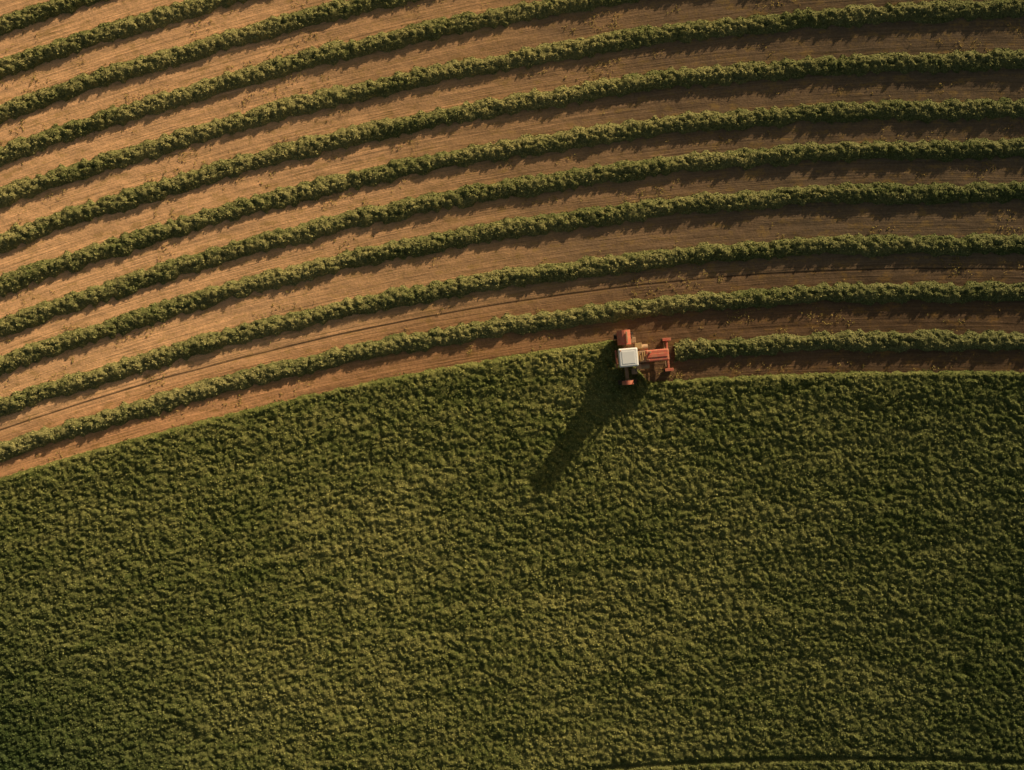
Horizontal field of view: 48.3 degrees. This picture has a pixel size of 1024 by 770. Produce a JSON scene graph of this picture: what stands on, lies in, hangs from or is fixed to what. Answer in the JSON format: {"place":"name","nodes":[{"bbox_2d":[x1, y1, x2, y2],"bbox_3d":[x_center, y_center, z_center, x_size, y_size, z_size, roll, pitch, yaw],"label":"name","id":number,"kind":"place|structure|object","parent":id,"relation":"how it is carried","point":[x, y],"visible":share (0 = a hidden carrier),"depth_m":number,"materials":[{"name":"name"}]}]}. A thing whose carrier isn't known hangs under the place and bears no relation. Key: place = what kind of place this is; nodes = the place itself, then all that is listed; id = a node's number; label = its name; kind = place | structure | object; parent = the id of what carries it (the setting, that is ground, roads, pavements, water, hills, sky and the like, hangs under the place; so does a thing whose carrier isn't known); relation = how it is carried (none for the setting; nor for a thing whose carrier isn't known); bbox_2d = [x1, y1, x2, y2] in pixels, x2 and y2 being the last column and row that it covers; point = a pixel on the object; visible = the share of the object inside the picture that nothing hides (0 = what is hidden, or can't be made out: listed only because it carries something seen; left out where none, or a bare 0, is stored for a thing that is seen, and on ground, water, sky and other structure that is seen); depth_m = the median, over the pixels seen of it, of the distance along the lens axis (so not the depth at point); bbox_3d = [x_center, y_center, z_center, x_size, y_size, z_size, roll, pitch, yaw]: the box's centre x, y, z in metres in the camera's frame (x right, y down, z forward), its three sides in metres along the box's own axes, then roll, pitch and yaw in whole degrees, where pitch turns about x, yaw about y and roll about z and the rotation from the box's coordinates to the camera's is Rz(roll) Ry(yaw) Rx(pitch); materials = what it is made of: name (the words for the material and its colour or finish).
{"place":"outdoors","nodes":[
{"label":"outdoors","id":0,"kind":"place"},
{"bbox_2d":[0,340,1023,769],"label":"crop field","id":1,"kind":"structure","parent":0,"point":[568,558],"depth_m":98.81,"materials":[{"name":"green plant"}]},
{"bbox_2d":[0,0,1023,477],"bbox_3d":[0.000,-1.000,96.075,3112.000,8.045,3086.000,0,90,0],"label":"ground","id":2,"kind":"structure","parent":0,"point":[956,218],"depth_m":99.11,"materials":[{"name":"soil"}]},
{"bbox_2d":[0,0,108,35],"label":"crop row","id":3,"kind":"object","parent":2,"relation":"on","point":[28,15],"visible":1,"depth_m":96.66,"materials":[{"name":"green plant"}]},
{"bbox_2d":[0,0,247,79],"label":"crop row","id":4,"kind":"object","parent":2,"relation":"on","point":[154,19],"visible":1,"depth_m":97.20,"materials":[{"name":"green plant"}]},
{"bbox_2d":[0,0,419,124],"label":"crop row","id":5,"kind":"object","parent":2,"relation":"on","point":[270,27],"visible":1,"depth_m":97.80,"materials":[{"name":"green plant"}]},
{"bbox_2d":[0,0,638,167],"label":"crop row","id":6,"kind":"object","parent":2,"relation":"on","point":[334,52],"visible":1,"depth_m":98.60,"materials":[{"name":"green plant"}]},
{"bbox_2d":[0,180,1023,375],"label":"crop row","id":7,"kind":"object","parent":2,"relation":"on","point":[460,237],"visible":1,"depth_m":98.85,"materials":[{"name":"green plant"}]},
{"bbox_2d":[0,0,1023,207],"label":"crop row","id":8,"kind":"object","parent":2,"relation":"on","point":[648,35],"visible":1,"depth_m":98.84,"materials":[{"name":"green plant"}]},
{"bbox_2d":[0,48,1023,253],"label":"crop row","id":9,"kind":"object","parent":2,"relation":"on","point":[15,235],"visible":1,"depth_m":98.85,"materials":[{"name":"green plant"}]},
{"bbox_2d":[0,97,1023,297],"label":"crop row","id":10,"kind":"object","parent":2,"relation":"on","point":[127,244],"visible":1,"depth_m":98.86,"materials":[{"name":"green plant"}]},
{"bbox_2d":[0,137,1023,337],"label":"crop row","id":11,"kind":"object","parent":2,"relation":"on","point":[527,186],"visible":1,"depth_m":98.84,"materials":[{"name":"green plant"}]},
{"bbox_2d":[0,232,1023,416],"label":"crop row","id":12,"kind":"object","parent":2,"relation":"on","point":[699,254],"visible":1,"depth_m":98.84,"materials":[{"name":"green plant"}]},
{"bbox_2d":[0,279,1023,461],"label":"crop row","id":13,"kind":"object","parent":2,"relation":"on","point":[169,401],"visible":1,"depth_m":98.83,"materials":[{"name":"green plant"}]},
{"bbox_2d":[613,332,633,339],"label":"wheel","id":14,"kind":"object","parent":2,"relation":"on","point":[615,335],"visible":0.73,"depth_m":98.71,"materials":[{"name":"rubber"}]},
{"bbox_2d":[616,330,630,344],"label":"fender","id":15,"kind":"object","parent":14,"relation":"attached to","point":[621,337],"visible":1,"depth_m":98.12,"materials":[{"name":"red paint"}]},
{"bbox_2d":[618,379,636,384],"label":"wheel","id":16,"kind":"object","parent":2,"relation":"on","point":[620,381],"visible":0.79,"depth_m":98.68,"materials":[{"name":"rubber"}]},
{"bbox_2d":[622,380,633,384],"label":"fender","id":17,"kind":"object","parent":16,"relation":"on","point":[629,382],"visible":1,"depth_m":98.06,"materials":[{"name":"red paint"}]},
{"bbox_2d":[673,328,1023,361],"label":"crop row","id":18,"kind":"object","parent":2,"relation":"on","point":[860,340],"visible":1,"depth_m":98.80,"materials":[{"name":"green plant"}]},
{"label":"front wheel","id":19,"kind":"object","parent":2,"relation":"on","visible":0},
{"bbox_2d":[665,341,669,367],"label":"front axle","id":20,"kind":"object","parent":19,"relation":"attached to","point":[666,343],"visible":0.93,"depth_m":99.27,"materials":[{"name":"red paint"}]},
{"bbox_2d":[615,350,617,367],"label":"toolbar","id":21,"kind":"object","parent":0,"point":[616,359],"visible":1,"depth_m":99.00,"materials":[{"name":"red paint"}]},
{"bbox_2d":[618,348,638,366],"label":"cab roof","id":22,"kind":"structure","parent":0,"point":[621,364],"depth_m":95.99,"materials":[{"name":"white metal"}]},
{"bbox_2d":[622,351,635,363],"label":"roof hatch","id":23,"kind":"object","parent":22,"relation":"on","point":[628,357],"visible":1,"depth_m":95.97,"materials":[{"name":"white paint"}]},
{"bbox_2d":[637,344,647,350],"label":"fuel tank","id":24,"kind":"object","parent":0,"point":[644,346],"visible":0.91,"depth_m":98.44,"materials":[{"name":"metal"}]},
{"bbox_2d":[634,343,641,348],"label":"battery box","id":25,"kind":"object","parent":24,"relation":"on","point":[638,345],"visible":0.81,"depth_m":98.17,"materials":[{"name":"paint"}]},
{"bbox_2d":[648,353,667,357],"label":"hood ridge","id":26,"kind":"structure","parent":0,"point":[657,355],"depth_m":97.90,"materials":[{"name":"red metal"}]},
{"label":"gearbox","id":27,"kind":"object","parent":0,"visible":0},
{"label":"chassis","id":28,"kind":"object","parent":27,"relation":"attached to","visible":0},
{"bbox_2d":[623,345,628,378],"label":"axle","id":29,"kind":"object","parent":28,"relation":"attached to","point":[626,372],"visible":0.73,"depth_m":98.88,"materials":[{"name":"metal"}]},
{"bbox_2d":[638,350,645,362],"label":"engine block","id":30,"kind":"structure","parent":28,"relation":"on","point":[644,358],"depth_m":98.05,"materials":[{"name":"brown metal"}]},
{"bbox_2d":[638,352,646,360],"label":"engine pipes","id":31,"kind":"object","parent":30,"relation":"attached to","point":[642,356],"visible":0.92,"depth_m":97.95,"materials":[{"name":"metal"}]},
{"bbox_2d":[641,362,649,368],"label":"fuel tank","id":32,"kind":"object","parent":28,"relation":"attached to","point":[645,365],"visible":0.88,"depth_m":98.44,"materials":[{"name":"metal"}]},
{"bbox_2d":[644,348,668,361],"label":"hood","id":33,"kind":"object","parent":28,"relation":"on","point":[657,359],"visible":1,"depth_m":97.95,"materials":[{"name":"red paint"}]}
]}

